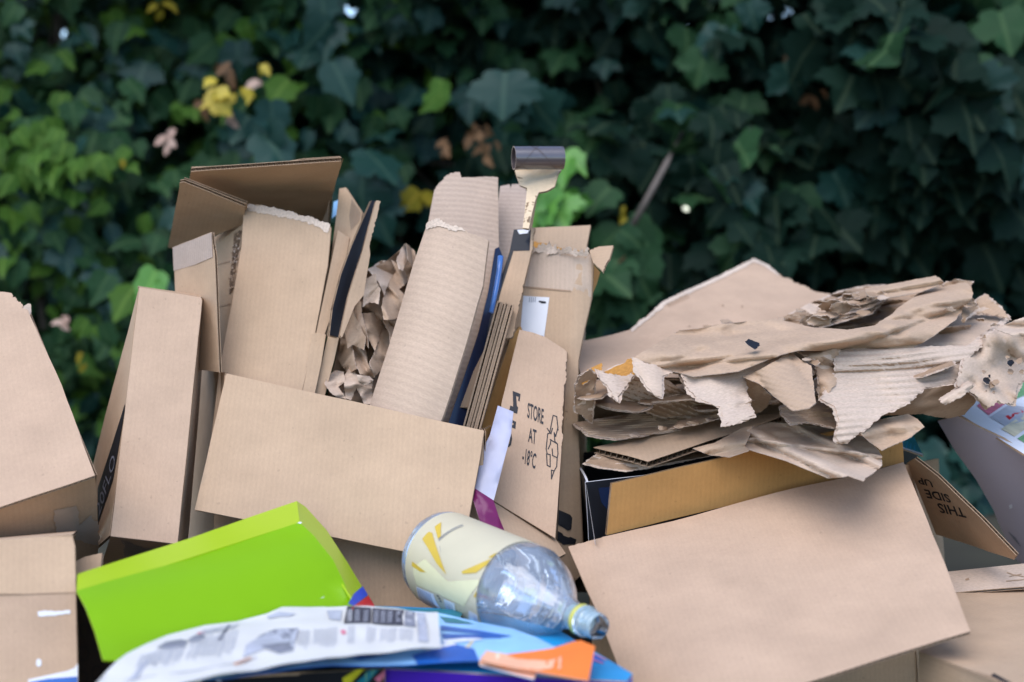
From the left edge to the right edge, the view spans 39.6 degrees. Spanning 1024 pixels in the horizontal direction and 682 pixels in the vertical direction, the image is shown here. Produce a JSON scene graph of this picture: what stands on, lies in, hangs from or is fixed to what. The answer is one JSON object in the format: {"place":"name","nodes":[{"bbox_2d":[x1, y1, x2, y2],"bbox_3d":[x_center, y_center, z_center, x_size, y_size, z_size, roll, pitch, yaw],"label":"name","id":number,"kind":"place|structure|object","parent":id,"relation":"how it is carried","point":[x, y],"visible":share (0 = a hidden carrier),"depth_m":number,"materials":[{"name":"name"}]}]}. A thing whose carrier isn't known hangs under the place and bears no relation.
{"place":"outdoors","nodes":[
{"label":"outdoors","id":0,"kind":"place"},
{"bbox_2d":[76,501,374,661],"bbox_3d":[-0.327,0.276,1.624,0.338,0.123,0.285,-2,5,-28],"label":"green box","id":1,"kind":"object","parent":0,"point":[287,555],"visible":0.82,"depth_m":1.60,"materials":[{"name":"cardboard"}]},
{"bbox_2d":[62,6,791,210],"label":"sky","id":2,"kind":"structure","parent":0,"point":[351,12],"materials":[{"name":"white"}]},
{"bbox_2d":[98,502,1020,643],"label":"ground","id":3,"kind":"structure","parent":0,"point":[958,555],"depth_m":2.85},
{"bbox_2d":[0,530,78,681],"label":"worn carton","id":4,"kind":"object","parent":3,"relation":"on","point":[39,640],"visible":0.84,"depth_m":1.56,"materials":[{"name":"cardboard"}]},
{"bbox_2d":[0,292,99,560],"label":"tilted carton","id":5,"kind":"object","parent":4,"relation":"on","point":[48,476],"visible":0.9,"depth_m":1.81,"materials":[{"name":"brown cardboard"}]},
{"bbox_2d":[76,578,114,681],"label":"patterned box","id":6,"kind":"object","parent":3,"relation":"on","point":[94,666],"visible":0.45,"depth_m":1.65,"materials":[{"name":"black cardboard"}]},
{"bbox_2d":[76,553,103,577],"bbox_3d":[-0.508,0.276,1.704,0.041,0.039,0.038,0,4,0],"label":"board scrap","id":7,"kind":"object","parent":6,"relation":"on","point":[86,563],"visible":0.46,"depth_m":1.71,"materials":[{"name":"brown cardboard"}]},
{"bbox_2d":[0,0,356,462],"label":"creeper","id":8,"kind":"object","parent":3,"relation":"on","point":[21,168],"visible":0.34,"depth_m":3.64,"materials":[{"name":"green plant"}]},
{"bbox_2d":[196,666,384,681],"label":"black carton","id":9,"kind":"object","parent":3,"relation":"on","point":[347,674],"visible":0.18,"depth_m":1.46,"materials":[{"name":"grey"}]},
{"bbox_2d":[0,0,628,456],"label":"shrub","id":10,"kind":"object","parent":3,"relation":"on","point":[248,76],"visible":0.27,"depth_m":3.73,"materials":[{"name":"green plant"}]},
{"bbox_2d":[173,232,485,681],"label":"open carton","id":11,"kind":"object","parent":3,"relation":"on","point":[370,488],"visible":0.52,"depth_m":1.88,"materials":[{"name":"brown cardboard"}]},
{"bbox_2d":[93,286,202,565],"bbox_3d":[-0.526,0.127,1.982,0.196,0.402,0.343,0,4,0],"label":"narrow box","id":12,"kind":"object","parent":11,"relation":"in","point":[144,462],"visible":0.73,"depth_m":1.92,"materials":[{"name":"brown cardboard"}]},
{"bbox_2d":[168,156,342,436],"bbox_3d":[-0.367,-0.062,2.125,0.251,0.418,0.371,-1,4,-19],"label":"torn carton","id":13,"kind":"object","parent":11,"relation":"in","point":[269,222],"visible":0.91,"depth_m":2.09,"materials":[{"name":"cardboard"}]},
{"bbox_2d":[332,200,337,217],"bbox_3d":[-0.282,-0.211,2.275,0.012,0.030,0.004,0,4,0],"label":"paper scrap","id":14,"kind":"object","parent":13,"relation":"on","point":[335,204],"visible":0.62,"depth_m":2.27,"materials":[{"name":"blue paper"}]},
{"bbox_2d":[303,187,363,392],"bbox_3d":[-0.256,-0.065,2.077,0.054,0.325,0.221,1,4,10],"label":"folded carton","id":15,"kind":"object","parent":11,"relation":"in","point":[349,214],"visible":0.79,"depth_m":2.08,"materials":[{"name":"brown cardboard"}]},
{"bbox_2d":[316,200,380,394],"bbox_3d":[-0.226,-0.051,2.050,0.048,0.305,0.170,2,5,27],"label":"folded board","id":16,"kind":"object","parent":11,"relation":"in","point":[349,290],"visible":0.91,"depth_m":2.03,"materials":[{"name":"beige cardboard"}]},
{"bbox_2d":[324,367,373,403],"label":"crumpled paper","id":17,"kind":"object","parent":11,"relation":"in","point":[340,384],"visible":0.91,"depth_m":2.00,"materials":[{"name":"beige paper"}]},
{"bbox_2d":[327,244,415,404],"bbox_3d":[-0.199,-0.027,2.104,0.108,0.234,0.226,2,4,21],"label":"crumpled paper","id":18,"kind":"object","parent":11,"relation":"in","point":[363,344],"visible":0.77,"depth_m":2.08,"materials":[{"name":"brown paper"}]},
{"bbox_2d":[370,218,488,420],"bbox_3d":[-0.125,0.000,1.953,0.118,0.338,0.178,3,5,37],"label":"ribbed sheet","id":19,"kind":"object","parent":11,"relation":"in","point":[422,363],"visible":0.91,"depth_m":1.95,"materials":[{"name":"beige cardboard"}]},
{"bbox_2d":[429,172,498,422],"bbox_3d":[-0.084,-0.068,2.108,0.121,0.371,0.210,1,4,12],"label":"ribbed sheet","id":20,"kind":"object","parent":11,"relation":"in","point":[469,205],"visible":0.34,"depth_m":2.15,"materials":[{"name":"beige cardboard"}]},
{"bbox_2d":[448,247,503,425],"bbox_3d":[-0.051,0.005,2.037,0.025,0.278,0.167,2,5,28],"label":"plastic folder","id":21,"kind":"object","parent":11,"relation":"in","point":[458,415],"visible":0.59,"depth_m":2.04,"materials":[{"name":"blue plastic"}]},
{"bbox_2d":[489,255,502,313],"bbox_3d":[-0.022,-0.080,2.003,0.008,0.081,0.049,1,4,17],"label":"plastic rod","id":22,"kind":"object","parent":21,"relation":"attached to","point":[496,281],"visible":1,"depth_m":2.00,"materials":[{"name":"blue plastic"}]},
{"bbox_2d":[483,425,491,440],"bbox_3d":[-0.037,0.139,1.979,0.005,0.040,0.035,2,4,21],"label":"cardboard scrap","id":23,"kind":"object","parent":11,"relation":"in","point":[488,429],"visible":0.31,"depth_m":1.98,"materials":[{"name":"brown cardboard"}]},
{"bbox_2d":[463,301,513,429],"bbox_3d":[-0.040,0.074,2.097,0.086,0.270,0.268,0,4,0],"label":"board stack","id":24,"kind":"object","parent":11,"relation":"in","point":[475,417],"visible":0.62,"depth_m":2.01,"materials":[{"name":"brown cardboard"}]},
{"bbox_2d":[460,227,535,408],"bbox_3d":[-0.014,-0.036,2.060,0.052,0.257,0.175,2,5,31],"label":"lined board","id":25,"kind":"object","parent":24,"relation":"on","point":[514,274],"visible":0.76,"depth_m":2.08,"materials":[{"name":"cardboard"}]},
{"bbox_2d":[515,169,560,229],"bbox_3d":[0.039,-0.210,2.093,0.070,0.094,0.106,0,4,0],"label":"cardboard stalk","id":26,"kind":"object","parent":25,"relation":"on","point":[535,183],"visible":1,"depth_m":2.11,"materials":[{"name":"beige cardboard"}]},
{"bbox_2d":[511,146,565,169],"bbox_3d":[0.039,-0.271,2.103,0.076,0.036,0.035,-1,4,-12],"label":"cardboard tube","id":27,"kind":"object","parent":26,"relation":"on","point":[536,157],"visible":1,"depth_m":2.09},
{"bbox_2d":[482,326,521,428],"bbox_3d":[-0.024,0.076,2.033,0.011,0.188,0.152,2,5,30],"label":"cardboard strip","id":28,"kind":"object","parent":24,"relation":"on","point":[497,393],"visible":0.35,"depth_m":2.04,"materials":[{"name":"brown cardboard"}]},
{"bbox_2d":[498,184,526,272],"bbox_3d":[-0.008,-0.126,2.179,0.050,0.234,0.136,1,4,13],"label":"ribbed sheet","id":29,"kind":"object","parent":24,"relation":"on","point":[511,203],"visible":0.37,"depth_m":2.21,"materials":[{"name":"beige cardboard"}]},
{"bbox_2d":[382,606,631,681],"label":"violet box","id":30,"kind":"object","parent":3,"relation":"on","point":[603,669],"visible":0.3,"depth_m":1.47,"materials":[{"name":"blue cardboard"}]},
{"bbox_2d":[193,611,554,681],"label":"leaflet","id":31,"kind":"object","parent":30,"relation":"on","point":[462,640],"visible":0.45,"depth_m":1.48,"materials":[{"name":"paper"}]},
{"bbox_2d":[98,606,440,681],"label":"newspaper","id":32,"kind":"object","parent":31,"relation":"on","point":[282,636],"visible":1,"depth_m":1.46,"materials":[{"name":"grey paper"}]},
{"bbox_2d":[479,661,536,679],"bbox_3d":[-0.004,0.331,1.432,0.072,0.005,0.018,3,5,33],"label":"orange card","id":33,"kind":"object","parent":31,"relation":"on","point":[528,675],"visible":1,"depth_m":1.42,"materials":[{"name":"paper"}]},
{"bbox_2d":[375,606,462,617],"bbox_3d":[-0.171,0.319,1.645,0.231,0.004,0.121,0,4,0],"label":"leaflet","id":34,"kind":"object","parent":30,"relation":"on","point":[451,612],"visible":0.12,"depth_m":1.67,"materials":[{"name":"teal paper"}]},
{"bbox_2d":[401,512,608,639],"bbox_3d":[-0.002,0.285,1.664,0.120,0.130,0.327,-3,5,-36],"label":"plastic bottle","id":35,"kind":"object","parent":30,"relation":"on","point":[469,568],"visible":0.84,"depth_m":1.70,"materials":[{"name":"white"}]},
{"bbox_2d":[473,406,512,529],"bbox_3d":[-0.031,0.167,1.853,0.055,0.149,0.159,0,4,5],"label":"plastic film","id":36,"kind":"object","parent":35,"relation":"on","point":[490,468],"visible":0.91,"depth_m":1.86,"materials":[{"name":"white plastic"}]},
{"bbox_2d":[480,640,594,680],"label":"orange card","id":37,"kind":"object","parent":30,"relation":"on","point":[572,660],"visible":1,"depth_m":1.43,"materials":[{"name":"orange paper"}]},
{"bbox_2d":[515,225,613,591],"bbox_3d":[0.077,0.127,2.140,0.147,0.604,0.376,0,4,0],"label":"tall carton","id":38,"kind":"object","parent":3,"relation":"on","point":[563,273],"visible":0.59,"depth_m":2.09,"materials":[{"name":"beige cardboard"}]},
{"bbox_2d":[494,330,566,557],"bbox_3d":[0.027,0.145,1.984,0.099,0.314,0.453,0,4,3],"label":"printed carton","id":39,"kind":"object","parent":38,"relation":"on","point":[526,498],"visible":0.77,"depth_m":1.95,"materials":[{"name":"brown cardboard"}]},
{"bbox_2d":[304,0,834,451],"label":"shrub","id":40,"kind":"object","parent":3,"relation":"on","point":[643,271],"visible":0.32,"depth_m":3.58,"materials":[{"name":"green plant"}]},
{"bbox_2d":[630,131,684,225],"bbox_3d":[0.370,-0.396,3.452,0.187,0.236,0.058,-3,5,-41],"label":"stick","id":41,"kind":"object","parent":40,"relation":"on","point":[646,199],"visible":0.92,"depth_m":3.41,"materials":[{"name":"brown wood"}]},
{"bbox_2d":[580,436,922,591],"bbox_3d":[0.378,0.287,2.066,0.569,0.284,0.508,0,4,0],"label":"black box","id":42,"kind":"object","parent":3,"relation":"on","point":[595,486],"visible":0.09,"depth_m":1.99,"materials":[{"name":"cardboard"}]},
{"bbox_2d":[583,451,710,471],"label":"torn paper","id":43,"kind":"object","parent":42,"relation":"on","point":[598,461],"visible":0.6,"depth_m":1.94,"materials":[{"name":"beige cardboard"}]},
{"bbox_2d":[593,413,781,467],"bbox_3d":[0.253,0.131,1.985,0.249,0.056,0.127,-2,5,-30],"label":"cardboard slab","id":44,"kind":"object","parent":42,"relation":"on","point":[651,450],"depth_m":1.95,"materials":[{"name":"brown cardboard"}]},
{"bbox_2d":[572,413,758,440],"bbox_3d":[0.214,0.118,2.047,0.254,0.028,0.133,-2,4,-24],"label":"torn paper","id":45,"kind":"object","parent":44,"relation":"on","point":[616,428],"visible":0.6,"depth_m":2.02,"materials":[{"name":"brown cardboard"}]},
{"bbox_2d":[573,368,596,423],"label":"torn paper","id":46,"kind":"object","parent":45,"relation":"on","point":[584,409],"visible":0.96,"depth_m":1.96,"materials":[{"name":"brown cardboard"}]},
{"bbox_2d":[582,363,602,384],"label":"torn paper","id":47,"kind":"object","parent":46,"relation":"on","point":[599,366],"visible":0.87,"depth_m":1.97,"materials":[{"name":"orange paper"}]},
{"bbox_2d":[595,369,633,402],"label":"torn paper","id":48,"kind":"object","parent":46,"relation":"on","point":[616,385],"visible":0.97,"depth_m":1.92,"materials":[{"name":"white paper"}]},
{"bbox_2d":[604,357,635,380],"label":"torn paper","id":49,"kind":"object","parent":48,"relation":"on","point":[624,369],"visible":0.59,"depth_m":1.96,"materials":[{"name":"orange paper"}]},
{"bbox_2d":[629,432,639,436],"bbox_3d":[0.170,0.129,1.964,0.012,0.005,0.038,1,4,16],"label":"torn shred","id":50,"kind":"object","parent":45,"relation":"on","point":[634,434],"visible":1,"depth_m":1.96,"materials":[{"name":"cardboard"}]},
{"bbox_2d":[673,424,684,428],"bbox_3d":[0.230,0.117,1.942,0.013,0.004,0.028,2,5,28],"label":"torn shred","id":51,"kind":"object","parent":44,"relation":"on","point":[677,426],"visible":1,"depth_m":1.94,"materials":[{"name":"cardboard"}]},
{"bbox_2d":[686,420,698,425],"bbox_3d":[0.251,0.112,1.949,0.013,0.006,0.042,2,4,25],"label":"torn shred","id":52,"kind":"object","parent":44,"relation":"on","point":[694,422],"visible":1,"depth_m":1.94,"materials":[{"name":"cardboard"}]},
{"bbox_2d":[668,412,719,429],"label":"torn paper","id":53,"kind":"object","parent":44,"relation":"on","point":[702,420],"visible":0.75,"depth_m":1.98,"materials":[{"name":"cardboard"}]},
{"bbox_2d":[690,404,718,411],"bbox_3d":[0.293,0.084,2.043,0.090,0.018,0.187,1,4,19],"label":"torn layer","id":54,"kind":"object","parent":44,"relation":"on","point":[704,408],"visible":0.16,"depth_m":1.97,"materials":[{"name":"brown cardboard"}]},
{"bbox_2d":[613,376,717,418],"bbox_3d":[0.228,0.077,2.003,0.168,0.074,0.074,-2,5,-29],"label":"torn paper","id":55,"kind":"object","parent":54,"relation":"on","point":[636,391],"visible":0.55,"depth_m":2.00,"materials":[{"name":"brown cardboard"}]},
{"bbox_2d":[651,383,694,402],"bbox_3d":[0.235,0.073,2.005,0.096,0.025,0.162,0,4,0],"label":"torn layer","id":56,"kind":"object","parent":55,"relation":"on","point":[675,397],"visible":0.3,"depth_m":1.97,"materials":[{"name":"beige cardboard"}]},
{"bbox_2d":[672,372,685,389],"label":"torn paper","id":57,"kind":"object","parent":56,"relation":"on","point":[681,378],"visible":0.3,"depth_m":1.94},
{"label":"torn layer","id":58,"kind":"object","parent":55,"relation":"on","visible":0},
{"bbox_2d":[595,395,652,412],"bbox_3d":[0.155,0.086,2.013,0.092,0.018,0.158,0,4,0],"label":"torn layer","id":59,"kind":"object","parent":58,"relation":"on","point":[607,402],"visible":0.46,"depth_m":1.97,"materials":[{"name":"beige cardboard"}]},
{"bbox_2d":[573,379,607,399],"bbox_3d":[0.115,0.069,1.997,0.058,0.018,0.145,0,4,0],"label":"torn layer","id":60,"kind":"object","parent":59,"relation":"on","point":[601,391],"visible":0.32,"depth_m":1.96,"materials":[{"name":"beige cardboard"}]},
{"bbox_2d":[638,399,678,404],"bbox_3d":[0.207,0.079,1.997,0.064,0.015,0.066,0,4,0],"label":"torn layer","id":61,"kind":"object","parent":59,"relation":"on","point":[645,401],"visible":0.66,"depth_m":1.97,"materials":[{"name":"brown cardboard"}]},
{"bbox_2d":[583,324,970,425],"bbox_3d":[0.408,0.062,2.247,0.642,0.195,0.302,0,4,0],"label":"torn paper","id":62,"kind":"object","parent":42,"relation":"on","point":[599,412],"visible":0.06,"depth_m":2.24,"materials":[{"name":"brown paper"}]},
{"bbox_2d":[579,258,829,379],"bbox_3d":[0.355,-0.044,2.285,0.311,0.170,0.657,3,5,40],"label":"torn sheet","id":63,"kind":"object","parent":62,"relation":"on","point":[753,289],"visible":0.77,"depth_m":2.35,"materials":[{"name":"beige cardboard"}]},
{"bbox_2d":[720,319,732,323],"bbox_3d":[0.319,-0.029,2.132,0.016,0.006,0.050,2,5,27],"label":"torn shred","id":64,"kind":"object","parent":62,"relation":"on","point":[723,321],"visible":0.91,"depth_m":2.14,"materials":[{"name":"cardboard"}]},
{"bbox_2d":[783,284,917,329],"bbox_3d":[0.543,-0.046,2.184,0.308,0.077,0.227,-3,5,-35],"label":"torn crust","id":65,"kind":"object","parent":62,"relation":"on","point":[851,308],"visible":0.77,"depth_m":2.13,"materials":[{"name":"beige cardboard"}]},
{"bbox_2d":[865,292,878,296],"bbox_3d":[0.526,-0.068,2.080,0.019,0.007,0.035,0,4,0],"label":"torn shred","id":66,"kind":"object","parent":65,"relation":"on","point":[871,294],"visible":1,"depth_m":2.08,"materials":[{"name":"beige cardboard"}]},
{"bbox_2d":[865,276,943,298],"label":"torn paper","id":67,"kind":"object","parent":65,"relation":"on","point":[920,285],"visible":0.96,"depth_m":2.12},
{"bbox_2d":[914,314,1010,347],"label":"torn paper","id":68,"kind":"object","parent":62,"relation":"on","point":[965,337],"visible":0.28,"depth_m":2.09,"materials":[{"name":"brown paper"}]},
{"bbox_2d":[942,279,979,321],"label":"torn paper","id":69,"kind":"object","parent":68,"relation":"on","point":[966,313],"visible":0.52,"depth_m":2.12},
{"bbox_2d":[964,303,974,307],"bbox_3d":[0.670,-0.052,2.082,0.012,0.006,0.040,2,5,29],"label":"torn shred","id":70,"kind":"object","parent":69,"relation":"on","point":[969,305],"visible":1,"depth_m":2.08,"materials":[{"name":"beige cardboard"}]},
{"bbox_2d":[972,294,1010,319],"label":"torn paper","id":71,"kind":"object","parent":68,"relation":"on","point":[988,305],"visible":0.79,"depth_m":2.14,"materials":[{"name":"beige cardboard"}]},
{"bbox_2d":[745,422,881,481],"bbox_3d":[0.387,0.142,1.859,0.201,0.045,0.264,0,4,0],"label":"torn paper","id":72,"kind":"object","parent":42,"relation":"on","point":[814,450],"visible":0.84,"depth_m":1.86,"materials":[{"name":"beige cardboard"}]},
{"bbox_2d":[693,426,752,457],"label":"torn paper","id":73,"kind":"object","parent":72,"relation":"on","point":[732,444],"visible":1,"depth_m":1.88,"materials":[{"name":"beige cardboard"}]},
{"bbox_2d":[779,399,880,435],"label":"torn paper","id":74,"kind":"object","parent":72,"relation":"on","point":[818,413],"visible":0.43,"depth_m":1.91,"materials":[{"name":"brown cardboard"}]},
{"bbox_2d":[813,377,818,395],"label":"torn layer","id":75,"kind":"object","parent":74,"relation":"on","point":[815,385],"visible":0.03,"depth_m":2.00,"materials":[{"name":"cardboard"}]},
{"bbox_2d":[860,414,923,450],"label":"torn paper","id":76,"kind":"object","parent":72,"relation":"on","point":[883,434],"visible":0.97,"depth_m":1.87,"materials":[{"name":"beige cardboard"}]},
{"bbox_2d":[818,318,1007,443],"bbox_3d":[0.560,0.048,1.973,0.432,0.147,0.113,-3,5,-35],"label":"torn paper","id":77,"kind":"object","parent":72,"relation":"on","point":[860,398],"visible":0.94,"depth_m":1.92,"materials":[{"name":"beige cardboard"}]},
{"bbox_2d":[796,349,840,398],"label":"torn paper","id":78,"kind":"object","parent":77,"relation":"on","point":[826,378],"visible":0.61,"depth_m":1.92,"materials":[{"name":"brown paper"}]},
{"bbox_2d":[808,360,819,365],"bbox_3d":[0.405,0.029,1.899,0.012,0.008,0.030,-1,4,-11],"label":"torn shred","id":79,"kind":"object","parent":78,"relation":"on","point":[815,363],"visible":1,"depth_m":1.90,"materials":[{"name":"beige cardboard"}]},
{"bbox_2d":[954,324,1023,409],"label":"torn paper","id":80,"kind":"object","parent":77,"relation":"on","point":[989,358],"visible":0.84,"depth_m":1.99,"materials":[{"name":"beige paper"}]},
{"bbox_2d":[938,381,973,404],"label":"torn paper","id":81,"kind":"object","parent":80,"relation":"on","point":[954,394],"visible":1,"depth_m":1.89,"materials":[{"name":"beige paper"}]},
{"bbox_2d":[981,355,1023,393],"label":"torn bits","id":82,"kind":"object","parent":80,"relation":"on","point":[993,383],"visible":1,"depth_m":1.94,"materials":[{"name":"beige cardboard"}]},
{"bbox_2d":[997,317,1023,336],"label":"torn paper","id":83,"kind":"object","parent":80,"relation":"on","point":[1014,328],"visible":1,"depth_m":1.99,"materials":[{"name":"beige paper"}]},
{"bbox_2d":[517,0,1023,449],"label":"maple bush","id":84,"kind":"object","parent":3,"relation":"on","point":[825,246],"visible":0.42,"depth_m":3.48,"materials":[{"name":"green plant"}]},
{"bbox_2d":[568,430,1018,681],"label":"flap carton","id":85,"kind":"object","parent":3,"relation":"on","point":[772,569],"visible":0.86,"depth_m":1.74,"materials":[{"name":"beige cardboard"}]},
{"bbox_2d":[681,355,782,426],"bbox_3d":[0.323,0.060,1.889,0.181,0.090,0.125,-1,4,-17],"label":"torn paper","id":86,"kind":"object","parent":85,"relation":"on","point":[726,394],"visible":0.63,"depth_m":1.88,"materials":[{"name":"white paper"}]},
{"bbox_2d":[745,378,770,413],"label":"torn paper","id":87,"kind":"object","parent":86,"relation":"hanging from","point":[759,394],"visible":0.84,"depth_m":1.94,"materials":[{"name":"brown cardboard"}]},
{"bbox_2d":[743,353,815,410],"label":"torn paper","id":88,"kind":"object","parent":86,"relation":"on","point":[786,380],"visible":0.98,"depth_m":1.85,"materials":[{"name":"beige cardboard"}]},
{"bbox_2d":[634,282,972,376],"bbox_3d":[0.434,-0.019,2.002,0.550,0.119,0.210,-1,4,-16],"label":"torn paper","id":89,"kind":"object","parent":86,"relation":"on","point":[919,318],"visible":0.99,"depth_m":1.97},
{"bbox_2d":[631,357,672,398],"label":"torn paper","id":90,"kind":"object","parent":89,"relation":"hanging from","point":[651,377],"visible":1,"depth_m":1.90,"materials":[{"name":"white paper"}]},
{"bbox_2d":[745,339,759,349],"bbox_3d":[0.319,0.004,1.894,0.019,0.014,0.023,2,5,31],"label":"paper scrap","id":91,"kind":"object","parent":89,"relation":"on","point":[753,345],"visible":1,"depth_m":1.90,"materials":[{"name":"paper"}]},
{"bbox_2d":[944,306,955,311],"bbox_3d":[0.629,-0.046,2.044,0.004,0.008,0.034,4,6,44],"label":"torn shred","id":92,"kind":"object","parent":89,"relation":"on","point":[951,309],"visible":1,"depth_m":2.04,"materials":[{"name":"cardboard"}]},
{"bbox_2d":[885,384,975,418],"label":"torn paper","id":93,"kind":"object","parent":85,"relation":"on","point":[926,402],"visible":0.74,"depth_m":1.95,"materials":[{"name":"brown cardboard"}]},
{"bbox_2d":[770,0,1023,515],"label":"maple bush","id":94,"kind":"object","parent":3,"relation":"on","point":[989,26],"visible":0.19,"depth_m":3.38,"materials":[{"name":"green plant"}]},
{"bbox_2d":[918,564,1023,681],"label":"flat carton","id":95,"kind":"object","parent":3,"relation":"on","point":[990,648],"visible":0.83,"depth_m":1.66,"materials":[{"name":"brown cardboard"}]},
{"bbox_2d":[938,382,1023,563],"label":"printed box","id":96,"kind":"object","parent":3,"relation":"on","point":[988,445],"visible":0.73,"depth_m":2.07,"materials":[{"name":"grey cardboard"}]},
{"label":"torn layer","id":97,"kind":"object","parent":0,"visible":0},
{"bbox_2d":[767,390,781,404],"bbox_3d":[0.382,0.072,2.035,0.073,0.026,0.139,0,4,0],"label":"torn layer","id":98,"kind":"object","parent":97,"relation":"on","point":[774,401],"visible":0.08,"depth_m":1.97,"materials":[{"name":"brown cardboard"}]},
{"bbox_2d":[803,361,815,375],"bbox_3d":[0.398,0.040,1.972,0.054,0.016,0.128,0,4,0],"label":"torn layer","id":99,"kind":"object","parent":98,"relation":"on","point":[813,370],"visible":0.11,"depth_m":1.94,"materials":[{"name":"cardboard"}]},
{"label":"torn layer","id":100,"kind":"object","parent":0,"visible":0},
{"bbox_2d":[913,361,956,377],"bbox_3d":[0.579,0.037,1.986,0.087,0.029,0.132,0,4,0],"label":"torn layer","id":101,"kind":"object","parent":100,"relation":"on","point":[936,369],"visible":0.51,"depth_m":1.94,"materials":[{"name":"beige cardboard"}]}
]}

